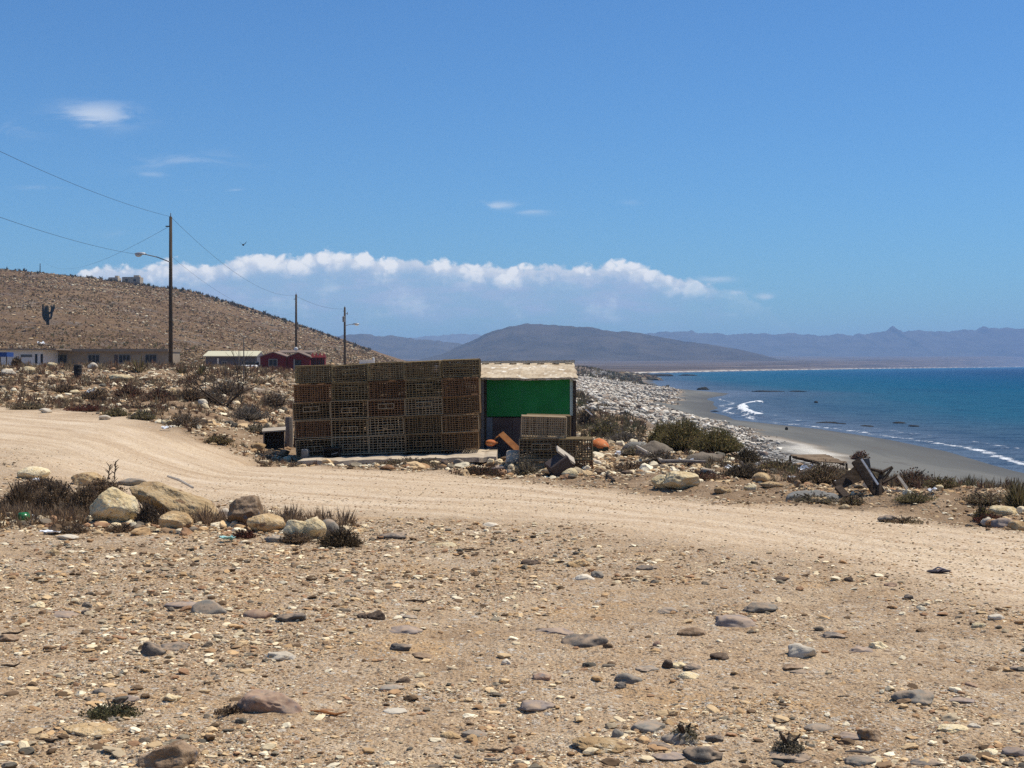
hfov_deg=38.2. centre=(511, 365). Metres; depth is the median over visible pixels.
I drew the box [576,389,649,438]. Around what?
berm scrub
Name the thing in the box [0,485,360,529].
dry shrubs
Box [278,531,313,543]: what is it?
shrub
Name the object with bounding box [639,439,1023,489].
edge scrub
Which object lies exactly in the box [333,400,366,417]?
lobster trap
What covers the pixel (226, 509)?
stone
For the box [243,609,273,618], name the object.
stone
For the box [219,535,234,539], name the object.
litter scrap
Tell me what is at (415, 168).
sky
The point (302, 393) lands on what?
lobster trap
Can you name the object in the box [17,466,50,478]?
boulder
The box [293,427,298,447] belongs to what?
leaning board
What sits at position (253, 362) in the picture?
parked car
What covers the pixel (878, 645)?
stone
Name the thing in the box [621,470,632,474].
stone
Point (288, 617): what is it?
stone
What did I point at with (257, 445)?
stone
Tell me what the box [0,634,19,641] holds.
stone
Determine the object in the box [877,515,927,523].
shrub
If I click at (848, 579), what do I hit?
stone
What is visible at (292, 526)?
boulder
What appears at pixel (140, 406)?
shrub
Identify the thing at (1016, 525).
stone
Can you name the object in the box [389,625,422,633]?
stone
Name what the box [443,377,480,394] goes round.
lobster trap
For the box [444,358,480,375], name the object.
lobster trap
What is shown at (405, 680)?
stone
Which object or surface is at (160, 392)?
shrub
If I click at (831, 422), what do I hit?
reef rock
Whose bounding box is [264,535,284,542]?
stone
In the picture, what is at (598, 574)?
stone
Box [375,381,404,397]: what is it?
lobster trap
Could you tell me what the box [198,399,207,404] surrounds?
stone
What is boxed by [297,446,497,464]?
concrete slab
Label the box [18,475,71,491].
shrub
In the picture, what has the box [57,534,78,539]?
stone
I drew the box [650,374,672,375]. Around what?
reef rock
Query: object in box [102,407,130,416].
shrub
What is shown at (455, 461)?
stone
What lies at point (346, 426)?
door
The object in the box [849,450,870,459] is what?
shrub
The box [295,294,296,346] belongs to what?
utility pole
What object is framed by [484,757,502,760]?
stick
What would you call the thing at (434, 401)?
lobster trap
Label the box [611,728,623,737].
stone
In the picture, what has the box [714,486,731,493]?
stone
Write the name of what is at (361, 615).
stone
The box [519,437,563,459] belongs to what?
lobster trap
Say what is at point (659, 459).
driftwood pole
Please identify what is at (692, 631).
stone
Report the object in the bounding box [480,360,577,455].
shack
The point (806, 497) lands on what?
shrub
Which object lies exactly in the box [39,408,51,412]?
stone
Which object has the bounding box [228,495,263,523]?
boulder
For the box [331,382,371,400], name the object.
lobster trap
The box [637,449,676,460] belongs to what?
shrub
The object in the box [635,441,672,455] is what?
boulder
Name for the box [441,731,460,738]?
stone
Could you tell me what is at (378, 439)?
lobster trap
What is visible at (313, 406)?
door
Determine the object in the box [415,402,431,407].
door
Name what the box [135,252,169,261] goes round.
street lamp
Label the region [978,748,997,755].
stone
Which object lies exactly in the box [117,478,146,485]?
boulder
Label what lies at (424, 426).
lobster trap
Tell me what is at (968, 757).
stone
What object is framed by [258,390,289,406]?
shrub
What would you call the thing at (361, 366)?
lobster trap
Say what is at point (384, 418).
lobster trap
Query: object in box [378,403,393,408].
door
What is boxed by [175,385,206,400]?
shrub
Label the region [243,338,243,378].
thin post
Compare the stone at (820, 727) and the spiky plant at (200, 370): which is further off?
the spiky plant at (200, 370)
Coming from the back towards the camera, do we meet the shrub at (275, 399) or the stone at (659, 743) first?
the shrub at (275, 399)
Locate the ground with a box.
[0,270,1023,767]
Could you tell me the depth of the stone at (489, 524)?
14.72 m
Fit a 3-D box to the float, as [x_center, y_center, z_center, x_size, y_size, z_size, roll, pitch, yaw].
[-0.458,1.738,33.100,0.280,0.150,0.200,0,0,0]
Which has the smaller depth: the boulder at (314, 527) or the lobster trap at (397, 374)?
the boulder at (314, 527)
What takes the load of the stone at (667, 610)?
on the ground
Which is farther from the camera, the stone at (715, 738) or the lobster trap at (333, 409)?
the lobster trap at (333, 409)
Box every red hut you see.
[311,353,313,364]
[314,353,317,364]
[318,353,321,364]
[321,353,326,364]
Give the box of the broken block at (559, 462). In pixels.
[544,446,574,477]
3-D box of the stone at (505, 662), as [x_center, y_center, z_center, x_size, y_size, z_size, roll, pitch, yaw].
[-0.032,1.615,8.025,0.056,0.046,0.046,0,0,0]
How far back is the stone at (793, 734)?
6.40 m
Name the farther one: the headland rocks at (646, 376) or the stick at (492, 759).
the headland rocks at (646, 376)
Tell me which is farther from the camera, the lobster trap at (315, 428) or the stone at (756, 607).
the lobster trap at (315, 428)
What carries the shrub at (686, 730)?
on the ground
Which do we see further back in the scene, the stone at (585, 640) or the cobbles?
the cobbles
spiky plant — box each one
[123,353,150,371]
[173,361,188,373]
[194,362,208,375]
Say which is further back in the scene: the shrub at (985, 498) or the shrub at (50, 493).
the shrub at (985, 498)
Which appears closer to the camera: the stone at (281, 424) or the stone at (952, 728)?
the stone at (952, 728)
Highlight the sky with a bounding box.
[0,0,1023,337]
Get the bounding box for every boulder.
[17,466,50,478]
[71,472,104,485]
[90,487,138,522]
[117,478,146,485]
[129,481,219,519]
[158,511,193,528]
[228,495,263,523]
[247,513,285,532]
[283,520,305,535]
[304,518,326,538]
[651,475,665,488]
[662,471,700,488]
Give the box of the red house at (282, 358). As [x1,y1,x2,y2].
[259,347,316,369]
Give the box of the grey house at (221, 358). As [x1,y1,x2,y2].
[203,351,263,365]
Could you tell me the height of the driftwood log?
0.097 m
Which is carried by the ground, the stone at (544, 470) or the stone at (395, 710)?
the stone at (395, 710)
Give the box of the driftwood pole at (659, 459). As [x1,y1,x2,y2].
[636,445,661,461]
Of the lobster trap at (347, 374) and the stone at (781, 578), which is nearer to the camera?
the stone at (781, 578)
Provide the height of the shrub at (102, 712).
0.104 m
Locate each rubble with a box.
[0,364,849,479]
[577,450,1023,527]
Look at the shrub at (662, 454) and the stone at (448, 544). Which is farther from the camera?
the shrub at (662, 454)
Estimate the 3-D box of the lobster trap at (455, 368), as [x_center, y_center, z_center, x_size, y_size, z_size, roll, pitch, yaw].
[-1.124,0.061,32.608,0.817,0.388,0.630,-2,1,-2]
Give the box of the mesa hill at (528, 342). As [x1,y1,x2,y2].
[420,323,788,360]
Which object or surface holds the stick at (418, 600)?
on the ground
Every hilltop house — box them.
[108,276,120,280]
[122,275,142,283]
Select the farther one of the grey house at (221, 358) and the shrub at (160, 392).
the grey house at (221, 358)
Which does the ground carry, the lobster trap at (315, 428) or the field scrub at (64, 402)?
the field scrub at (64, 402)
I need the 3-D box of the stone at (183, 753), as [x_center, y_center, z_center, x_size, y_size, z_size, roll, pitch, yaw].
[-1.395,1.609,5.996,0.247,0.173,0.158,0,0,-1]
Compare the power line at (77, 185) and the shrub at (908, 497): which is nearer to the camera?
the shrub at (908, 497)
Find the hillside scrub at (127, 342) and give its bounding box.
[0,268,420,370]
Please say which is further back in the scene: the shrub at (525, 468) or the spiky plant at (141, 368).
the spiky plant at (141, 368)
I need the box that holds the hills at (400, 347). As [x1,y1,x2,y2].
[336,334,462,358]
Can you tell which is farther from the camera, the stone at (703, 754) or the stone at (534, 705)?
the stone at (534, 705)
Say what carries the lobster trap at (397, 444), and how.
on the concrete slab
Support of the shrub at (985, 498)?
on the ground
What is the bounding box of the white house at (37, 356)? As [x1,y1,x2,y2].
[0,348,71,364]
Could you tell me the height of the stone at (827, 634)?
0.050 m
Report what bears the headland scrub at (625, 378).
on the ground
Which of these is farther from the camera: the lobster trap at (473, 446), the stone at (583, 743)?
the lobster trap at (473, 446)
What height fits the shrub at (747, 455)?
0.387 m
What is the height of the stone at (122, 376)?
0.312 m
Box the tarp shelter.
[0,352,13,361]
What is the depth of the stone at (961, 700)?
7.02 m
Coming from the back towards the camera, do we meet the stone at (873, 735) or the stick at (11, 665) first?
the stick at (11, 665)
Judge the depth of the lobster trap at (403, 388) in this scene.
32.91 m
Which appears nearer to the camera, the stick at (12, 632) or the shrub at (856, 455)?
the stick at (12, 632)
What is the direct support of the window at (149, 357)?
in the tan house at (102, 356)
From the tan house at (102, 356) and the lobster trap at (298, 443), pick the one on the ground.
the tan house at (102, 356)
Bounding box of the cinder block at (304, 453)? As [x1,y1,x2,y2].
[301,449,308,458]
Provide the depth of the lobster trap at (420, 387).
32.28 m
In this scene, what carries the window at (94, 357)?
in the tan house at (102, 356)
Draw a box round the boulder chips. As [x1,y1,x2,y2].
[0,512,368,539]
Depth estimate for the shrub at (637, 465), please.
26.18 m
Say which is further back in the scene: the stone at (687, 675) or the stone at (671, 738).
the stone at (687, 675)
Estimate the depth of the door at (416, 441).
32.32 m
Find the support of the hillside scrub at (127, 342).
on the ground
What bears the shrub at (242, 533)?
on the ground
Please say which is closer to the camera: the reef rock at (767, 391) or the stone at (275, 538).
the stone at (275, 538)
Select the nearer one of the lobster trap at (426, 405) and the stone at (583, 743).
the stone at (583, 743)
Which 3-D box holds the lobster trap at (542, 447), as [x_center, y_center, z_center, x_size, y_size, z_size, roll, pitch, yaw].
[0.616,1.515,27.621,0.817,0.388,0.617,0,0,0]
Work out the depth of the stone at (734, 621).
9.03 m
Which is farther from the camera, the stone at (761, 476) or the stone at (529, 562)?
the stone at (761, 476)
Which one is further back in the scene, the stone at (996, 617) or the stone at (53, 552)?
the stone at (53, 552)
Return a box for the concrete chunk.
[505,450,538,465]
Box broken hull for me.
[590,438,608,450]
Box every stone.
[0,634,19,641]
[1,369,15,374]
[19,366,35,372]
[27,601,45,607]
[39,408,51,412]
[49,548,59,555]
[53,611,79,617]
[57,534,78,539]
[62,723,116,735]
[69,390,79,393]
[81,602,91,607]
[92,688,110,693]
[99,415,110,419]
[108,374,133,380]
[108,716,119,721]
[123,695,139,702]
[138,739,198,767]
[141,642,165,655]
[161,641,189,650]
[163,694,181,700]
[164,601,196,607]
[191,599,226,613]
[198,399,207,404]
[219,508,228,517]
[237,689,301,713]
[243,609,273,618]
[251,442,265,450]
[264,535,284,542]
[264,651,295,660]
[276,613,306,621]
[277,422,284,426]
[323,519,338,534]
[357,613,366,618]
[367,610,384,619]
[379,532,406,538]
[379,684,404,690]
[382,708,406,713]
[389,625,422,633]
[390,643,410,650]
[395,677,410,682]
[402,615,416,618]
[412,652,431,658]
[430,542,456,546]
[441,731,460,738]
[453,459,463,464]
[461,730,487,736]
[483,522,497,526]
[492,465,504,468]
[501,659,510,664]
[518,700,555,711]
[521,559,540,564]
[532,672,550,680]
[535,627,573,634]
[541,468,549,473]
[561,634,607,646]
[562,468,577,477]
[567,559,589,566]
[571,736,632,753]
[575,574,594,579]
[591,571,603,577]
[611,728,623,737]
[614,673,642,683]
[615,682,626,688]
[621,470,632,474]
[630,720,665,732]
[635,665,659,671]
[636,565,658,569]
[647,741,671,747]
[652,751,685,759]
[653,641,660,645]
[657,607,677,613]
[661,731,697,744]
[662,659,672,668]
[673,662,684,668]
[677,627,706,635]
[677,671,698,678]
[682,746,722,761]
[683,663,700,669]
[701,468,714,474]
[705,734,723,741]
[710,652,728,659]
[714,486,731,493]
[714,615,755,627]
[743,602,777,612]
[744,484,756,489]
[752,472,769,482]
[759,481,783,487]
[769,751,811,762]
[774,576,789,580]
[783,664,805,669]
[788,643,816,657]
[790,670,807,673]
[790,732,802,737]
[804,723,831,731]
[811,497,826,503]
[818,631,845,638]
[838,504,849,508]
[839,731,860,739]
[843,755,875,765]
[844,577,852,581]
[849,645,872,651]
[857,729,880,741]
[869,641,888,648]
[877,515,894,521]
[884,582,896,586]
[890,689,933,704]
[904,594,913,599]
[910,758,941,766]
[935,485,943,490]
[937,724,968,733]
[948,697,974,702]
[959,753,976,761]
[963,682,977,687]
[967,723,980,727]
[971,622,985,627]
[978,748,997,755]
[980,517,992,526]
[988,505,1016,515]
[988,614,1004,619]
[991,518,1011,527]
[1001,747,1023,755]
[1007,520,1023,530]
[1010,665,1019,670]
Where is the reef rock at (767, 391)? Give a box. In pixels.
[752,390,784,391]
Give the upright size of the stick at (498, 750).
0.022 m
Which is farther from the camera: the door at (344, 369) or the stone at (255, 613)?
the door at (344, 369)
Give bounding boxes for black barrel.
[73,364,81,377]
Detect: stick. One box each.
[1,630,23,633]
[1,663,19,666]
[42,738,56,742]
[167,475,193,488]
[310,710,346,715]
[405,599,430,601]
[454,547,484,550]
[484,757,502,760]
[486,747,508,751]
[845,748,878,753]
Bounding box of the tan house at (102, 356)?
[57,349,180,364]
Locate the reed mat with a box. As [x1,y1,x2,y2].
[789,454,847,467]
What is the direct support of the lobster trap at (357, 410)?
on the lobster trap
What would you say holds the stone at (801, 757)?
on the ground
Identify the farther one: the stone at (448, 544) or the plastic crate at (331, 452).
the plastic crate at (331, 452)
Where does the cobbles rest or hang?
on the ground
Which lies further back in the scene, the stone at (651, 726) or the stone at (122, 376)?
the stone at (122, 376)
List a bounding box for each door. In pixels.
[294,359,300,368]
[303,406,318,411]
[306,446,322,451]
[341,387,357,391]
[341,407,356,412]
[342,369,357,374]
[342,426,357,431]
[377,424,392,429]
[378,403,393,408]
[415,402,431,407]
[415,441,431,446]
[531,444,550,449]
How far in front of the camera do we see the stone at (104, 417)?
36.34 m
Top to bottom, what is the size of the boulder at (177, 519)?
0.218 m
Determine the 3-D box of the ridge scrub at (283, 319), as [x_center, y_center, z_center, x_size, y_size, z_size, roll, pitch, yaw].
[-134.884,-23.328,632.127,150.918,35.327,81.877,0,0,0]
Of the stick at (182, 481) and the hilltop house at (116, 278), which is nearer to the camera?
the stick at (182, 481)
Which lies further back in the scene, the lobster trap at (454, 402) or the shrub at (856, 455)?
the shrub at (856, 455)
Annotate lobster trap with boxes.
[292,402,330,420]
[294,383,331,402]
[294,419,333,438]
[295,365,335,383]
[295,437,335,457]
[296,402,329,418]
[298,385,330,400]
[298,421,335,435]
[300,365,336,383]
[300,439,330,453]
[330,400,367,418]
[331,364,370,383]
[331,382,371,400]
[331,418,370,436]
[331,436,368,454]
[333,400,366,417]
[335,365,373,381]
[335,419,372,433]
[336,383,367,400]
[336,437,373,452]
[337,401,366,416]
[338,385,366,398]
[366,416,404,435]
[367,361,405,380]
[367,398,405,417]
[369,380,406,399]
[369,434,406,453]
[370,416,402,434]
[371,362,407,380]
[371,399,403,415]
[371,434,407,451]
[372,381,405,397]
[374,401,403,414]
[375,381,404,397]
[379,417,401,431]
[403,360,442,379]
[404,414,441,434]
[404,433,442,451]
[405,378,443,397]
[405,396,442,415]
[406,361,443,377]
[407,416,442,432]
[407,434,444,449]
[408,379,444,395]
[409,397,441,414]
[413,398,441,411]
[441,377,478,396]
[441,413,478,432]
[441,431,478,450]
[442,358,479,377]
[442,395,480,414]
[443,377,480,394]
[443,413,480,430]
[443,429,479,448]
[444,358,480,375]
[445,396,481,412]
[445,413,480,428]
[446,361,480,377]
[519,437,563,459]
[519,460,547,469]
[521,415,566,437]
[524,439,564,456]
[526,414,570,436]
[558,437,592,459]
[573,460,592,468]
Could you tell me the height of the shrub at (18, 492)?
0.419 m
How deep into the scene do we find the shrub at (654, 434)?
37.42 m
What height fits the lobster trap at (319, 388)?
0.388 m
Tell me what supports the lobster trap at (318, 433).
on the lobster trap at (298, 443)
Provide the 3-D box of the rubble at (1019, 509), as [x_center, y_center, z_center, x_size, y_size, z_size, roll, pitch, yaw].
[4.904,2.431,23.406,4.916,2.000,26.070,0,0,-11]
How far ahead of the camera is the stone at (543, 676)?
7.54 m
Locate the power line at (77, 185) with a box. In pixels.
[0,151,169,216]
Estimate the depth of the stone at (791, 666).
7.76 m
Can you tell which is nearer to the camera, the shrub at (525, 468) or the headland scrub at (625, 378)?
the shrub at (525, 468)
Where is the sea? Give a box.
[649,367,1023,472]
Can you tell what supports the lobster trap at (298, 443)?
on the concrete slab
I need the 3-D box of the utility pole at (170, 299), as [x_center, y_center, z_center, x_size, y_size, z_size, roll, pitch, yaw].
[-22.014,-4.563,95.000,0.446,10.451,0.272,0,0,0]
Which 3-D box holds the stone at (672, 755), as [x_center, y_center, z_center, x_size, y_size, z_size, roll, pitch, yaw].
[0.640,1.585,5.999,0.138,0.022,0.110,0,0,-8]
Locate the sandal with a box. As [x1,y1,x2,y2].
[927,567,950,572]
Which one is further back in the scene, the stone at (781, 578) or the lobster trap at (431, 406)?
the lobster trap at (431, 406)
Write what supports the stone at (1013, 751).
on the ground
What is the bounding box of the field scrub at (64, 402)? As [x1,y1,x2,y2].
[0,359,460,468]
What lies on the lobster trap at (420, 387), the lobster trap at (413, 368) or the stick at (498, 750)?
the lobster trap at (413, 368)
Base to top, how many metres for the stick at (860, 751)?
0.024 m
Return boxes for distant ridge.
[410,334,481,343]
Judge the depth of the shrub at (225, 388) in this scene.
52.02 m
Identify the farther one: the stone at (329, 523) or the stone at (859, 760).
the stone at (329, 523)
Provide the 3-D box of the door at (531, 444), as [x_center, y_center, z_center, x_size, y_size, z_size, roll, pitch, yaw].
[0.529,1.475,26.677,0.356,0.116,0.016,0,0,1]
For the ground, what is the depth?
10.36 m
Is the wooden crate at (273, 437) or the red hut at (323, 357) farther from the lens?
the red hut at (323, 357)
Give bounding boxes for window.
[58,354,66,362]
[88,354,99,362]
[118,354,129,362]
[145,354,156,362]
[269,359,276,365]
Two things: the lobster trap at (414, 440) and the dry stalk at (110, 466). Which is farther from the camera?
the lobster trap at (414, 440)
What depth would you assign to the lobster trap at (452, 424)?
32.33 m
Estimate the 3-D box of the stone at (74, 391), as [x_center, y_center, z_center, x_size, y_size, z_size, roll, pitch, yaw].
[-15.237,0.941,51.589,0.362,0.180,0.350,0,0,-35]
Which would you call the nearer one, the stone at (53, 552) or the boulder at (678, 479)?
the stone at (53, 552)
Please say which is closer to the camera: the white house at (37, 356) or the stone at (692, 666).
the stone at (692, 666)
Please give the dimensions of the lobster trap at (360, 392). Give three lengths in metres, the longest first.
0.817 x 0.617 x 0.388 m
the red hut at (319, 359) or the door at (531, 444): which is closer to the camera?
the door at (531, 444)
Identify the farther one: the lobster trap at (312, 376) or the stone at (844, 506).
the lobster trap at (312, 376)
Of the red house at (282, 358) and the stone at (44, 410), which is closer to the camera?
the stone at (44, 410)
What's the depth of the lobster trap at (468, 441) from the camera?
32.35 m
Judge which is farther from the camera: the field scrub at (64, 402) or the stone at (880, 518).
the field scrub at (64, 402)
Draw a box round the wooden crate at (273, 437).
[262,427,285,448]
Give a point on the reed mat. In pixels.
(813, 458)
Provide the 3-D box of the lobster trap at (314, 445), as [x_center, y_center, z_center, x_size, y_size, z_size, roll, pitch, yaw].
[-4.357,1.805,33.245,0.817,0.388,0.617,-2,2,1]
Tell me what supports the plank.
on the ground
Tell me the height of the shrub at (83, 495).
0.385 m
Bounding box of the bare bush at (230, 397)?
[170,347,278,406]
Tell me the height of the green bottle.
0.120 m
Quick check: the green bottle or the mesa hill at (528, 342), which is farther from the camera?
the mesa hill at (528, 342)
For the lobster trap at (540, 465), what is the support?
on the ground
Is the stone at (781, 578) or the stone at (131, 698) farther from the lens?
the stone at (781, 578)
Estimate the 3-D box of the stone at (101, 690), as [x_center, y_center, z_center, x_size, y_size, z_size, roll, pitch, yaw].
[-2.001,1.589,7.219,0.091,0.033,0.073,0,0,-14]
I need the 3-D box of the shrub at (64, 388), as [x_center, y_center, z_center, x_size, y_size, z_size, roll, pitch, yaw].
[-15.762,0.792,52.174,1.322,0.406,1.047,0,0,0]
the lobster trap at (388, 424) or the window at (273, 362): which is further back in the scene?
the window at (273, 362)
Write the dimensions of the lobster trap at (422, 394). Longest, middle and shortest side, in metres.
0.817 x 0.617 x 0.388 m
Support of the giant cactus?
on the ground
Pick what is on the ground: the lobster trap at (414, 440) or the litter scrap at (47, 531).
the litter scrap at (47, 531)
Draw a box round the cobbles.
[576,373,794,463]
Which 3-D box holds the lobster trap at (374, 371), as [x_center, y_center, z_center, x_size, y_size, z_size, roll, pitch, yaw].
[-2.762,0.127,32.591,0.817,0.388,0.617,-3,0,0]
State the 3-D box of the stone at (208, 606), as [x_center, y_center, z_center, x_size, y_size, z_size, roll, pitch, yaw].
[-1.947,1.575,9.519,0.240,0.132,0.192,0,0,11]
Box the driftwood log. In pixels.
[661,459,706,463]
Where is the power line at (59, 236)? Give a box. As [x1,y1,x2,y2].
[0,217,131,253]
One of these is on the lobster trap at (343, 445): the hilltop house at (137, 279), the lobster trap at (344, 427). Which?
the lobster trap at (344, 427)
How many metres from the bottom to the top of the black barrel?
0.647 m
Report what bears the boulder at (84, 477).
on the ground
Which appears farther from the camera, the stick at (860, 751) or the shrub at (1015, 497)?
the shrub at (1015, 497)
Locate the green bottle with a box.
[17,512,29,520]
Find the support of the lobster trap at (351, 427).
on the lobster trap at (356, 444)
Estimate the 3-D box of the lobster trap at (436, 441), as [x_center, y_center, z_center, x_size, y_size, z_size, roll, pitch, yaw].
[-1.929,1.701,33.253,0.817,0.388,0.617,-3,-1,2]
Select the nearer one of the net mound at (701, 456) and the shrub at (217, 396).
the net mound at (701, 456)
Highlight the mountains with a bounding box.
[646,326,1023,358]
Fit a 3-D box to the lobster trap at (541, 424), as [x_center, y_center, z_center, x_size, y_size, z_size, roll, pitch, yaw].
[0.576,1.116,26.991,0.817,0.388,0.617,2,0,-1]
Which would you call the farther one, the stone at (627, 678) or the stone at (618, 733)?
the stone at (627, 678)
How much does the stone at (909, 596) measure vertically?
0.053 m
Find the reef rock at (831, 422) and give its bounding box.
[816,421,845,423]
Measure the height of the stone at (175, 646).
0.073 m
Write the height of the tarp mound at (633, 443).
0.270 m
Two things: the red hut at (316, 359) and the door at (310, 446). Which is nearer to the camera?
the door at (310, 446)
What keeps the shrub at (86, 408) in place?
on the ground
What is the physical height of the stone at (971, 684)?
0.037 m
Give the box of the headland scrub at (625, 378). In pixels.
[154,300,668,386]
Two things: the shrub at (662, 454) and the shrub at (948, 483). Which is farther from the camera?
the shrub at (662, 454)
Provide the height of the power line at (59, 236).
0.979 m
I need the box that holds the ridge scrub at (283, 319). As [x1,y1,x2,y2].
[6,267,370,350]
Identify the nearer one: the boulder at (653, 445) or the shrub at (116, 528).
the shrub at (116, 528)
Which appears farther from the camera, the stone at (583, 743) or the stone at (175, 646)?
the stone at (175, 646)
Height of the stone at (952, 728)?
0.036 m
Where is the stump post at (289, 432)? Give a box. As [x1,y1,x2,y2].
[285,417,292,447]
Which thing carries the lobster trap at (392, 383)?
on the lobster trap at (384, 413)
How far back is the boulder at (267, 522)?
14.04 m
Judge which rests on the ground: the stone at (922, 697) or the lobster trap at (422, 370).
the stone at (922, 697)
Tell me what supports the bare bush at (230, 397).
on the ground
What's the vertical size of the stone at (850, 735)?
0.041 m
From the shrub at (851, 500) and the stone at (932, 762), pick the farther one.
the shrub at (851, 500)
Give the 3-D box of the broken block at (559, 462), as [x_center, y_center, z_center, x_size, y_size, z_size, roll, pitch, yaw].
[0.802,1.619,24.387,0.528,0.583,0.339,0,0,-14]
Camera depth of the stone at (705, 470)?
23.15 m
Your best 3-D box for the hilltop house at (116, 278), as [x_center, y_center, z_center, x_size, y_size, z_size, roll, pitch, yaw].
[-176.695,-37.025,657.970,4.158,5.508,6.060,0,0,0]
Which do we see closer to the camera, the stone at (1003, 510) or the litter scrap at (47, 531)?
the litter scrap at (47, 531)
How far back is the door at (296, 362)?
170.23 m
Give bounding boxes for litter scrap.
[39,530,59,532]
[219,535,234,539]
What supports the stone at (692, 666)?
on the ground
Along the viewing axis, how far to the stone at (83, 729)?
6.49 m
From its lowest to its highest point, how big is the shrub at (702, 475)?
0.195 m
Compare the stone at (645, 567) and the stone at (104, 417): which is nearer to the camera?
the stone at (645, 567)
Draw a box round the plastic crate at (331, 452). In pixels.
[323,447,340,457]
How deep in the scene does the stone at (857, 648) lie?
8.24 m
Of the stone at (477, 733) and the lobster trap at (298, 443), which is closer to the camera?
the stone at (477, 733)
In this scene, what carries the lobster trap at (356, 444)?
on the concrete slab
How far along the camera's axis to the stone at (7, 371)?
66.91 m
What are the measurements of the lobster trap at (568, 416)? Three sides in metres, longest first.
0.817 x 0.617 x 0.388 m
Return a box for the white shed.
[359,358,374,363]
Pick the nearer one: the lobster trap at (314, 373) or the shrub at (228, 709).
the shrub at (228, 709)
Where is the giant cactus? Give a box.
[42,304,54,324]
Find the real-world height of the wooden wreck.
0.531 m
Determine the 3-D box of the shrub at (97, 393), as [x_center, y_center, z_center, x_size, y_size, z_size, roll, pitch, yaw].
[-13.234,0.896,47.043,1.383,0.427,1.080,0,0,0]
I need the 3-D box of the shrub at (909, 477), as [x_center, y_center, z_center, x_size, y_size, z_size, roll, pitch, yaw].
[5.762,1.619,21.364,0.828,0.310,0.637,0,0,0]
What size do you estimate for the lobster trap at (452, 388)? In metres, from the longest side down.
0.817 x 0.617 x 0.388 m
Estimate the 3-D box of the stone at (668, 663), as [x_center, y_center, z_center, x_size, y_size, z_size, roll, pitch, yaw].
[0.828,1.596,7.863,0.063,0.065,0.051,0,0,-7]
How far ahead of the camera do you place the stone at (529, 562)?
11.90 m
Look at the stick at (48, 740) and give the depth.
6.36 m
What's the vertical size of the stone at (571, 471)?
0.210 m
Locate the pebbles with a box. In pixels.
[0,448,1023,767]
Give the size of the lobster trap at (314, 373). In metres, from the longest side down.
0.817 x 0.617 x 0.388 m
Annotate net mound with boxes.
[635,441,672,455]
[686,452,725,461]
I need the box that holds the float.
[485,440,497,445]
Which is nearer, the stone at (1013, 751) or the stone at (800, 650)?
the stone at (1013, 751)
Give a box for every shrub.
[0,477,37,508]
[1,400,55,409]
[10,356,24,366]
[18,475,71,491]
[25,476,74,512]
[48,383,82,392]
[59,523,93,533]
[61,481,99,512]
[63,404,108,411]
[77,387,116,399]
[77,699,145,721]
[84,476,127,495]
[101,522,138,532]
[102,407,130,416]
[113,381,146,397]
[118,403,160,408]
[126,409,158,419]
[132,499,159,524]
[140,386,177,399]
[157,412,207,426]
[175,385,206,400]
[202,390,228,402]
[202,433,234,443]
[204,378,251,395]
[211,703,246,716]
[225,403,271,420]
[232,528,257,538]
[244,421,270,432]
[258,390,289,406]
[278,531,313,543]
[314,525,366,547]
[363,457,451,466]
[447,464,507,475]
[510,458,541,476]
[576,407,597,424]
[587,416,621,435]
[605,429,643,442]
[606,460,648,469]
[619,443,643,455]
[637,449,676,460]
[645,418,673,442]
[653,416,706,450]
[670,722,701,743]
[682,468,726,480]
[688,425,748,453]
[717,461,763,477]
[732,447,762,463]
[758,457,801,471]
[770,730,806,754]
[782,492,840,503]
[792,458,845,484]
[835,495,865,505]
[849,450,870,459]
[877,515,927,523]
[888,467,935,486]
[889,490,937,502]
[921,476,961,488]
[954,490,1006,504]
[970,503,991,519]
[973,513,1002,523]
[1000,478,1023,507]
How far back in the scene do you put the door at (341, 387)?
32.29 m
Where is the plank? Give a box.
[499,432,518,449]
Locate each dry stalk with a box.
[105,462,112,479]
[112,459,118,478]
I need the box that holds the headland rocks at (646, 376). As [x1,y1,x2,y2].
[615,371,661,379]
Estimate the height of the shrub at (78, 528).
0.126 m
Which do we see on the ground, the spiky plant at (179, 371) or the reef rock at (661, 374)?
the spiky plant at (179, 371)
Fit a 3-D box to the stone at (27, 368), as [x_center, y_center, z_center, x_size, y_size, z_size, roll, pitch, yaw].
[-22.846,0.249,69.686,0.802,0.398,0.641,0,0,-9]
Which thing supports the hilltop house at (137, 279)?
on the ground
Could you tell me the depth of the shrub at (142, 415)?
36.53 m
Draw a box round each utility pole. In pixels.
[166,213,172,364]
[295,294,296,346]
[342,307,347,364]
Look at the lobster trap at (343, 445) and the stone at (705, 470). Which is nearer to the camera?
the stone at (705, 470)
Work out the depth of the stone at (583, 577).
11.18 m
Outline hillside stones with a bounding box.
[0,269,397,364]
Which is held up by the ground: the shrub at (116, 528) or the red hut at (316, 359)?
the red hut at (316, 359)
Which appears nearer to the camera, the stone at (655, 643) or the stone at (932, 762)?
the stone at (932, 762)
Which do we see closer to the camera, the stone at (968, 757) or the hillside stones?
the stone at (968, 757)
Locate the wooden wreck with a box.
[832,457,907,497]
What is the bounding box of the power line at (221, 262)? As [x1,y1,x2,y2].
[172,218,293,295]
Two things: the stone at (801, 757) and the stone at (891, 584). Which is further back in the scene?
the stone at (891, 584)
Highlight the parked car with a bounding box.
[244,361,259,367]

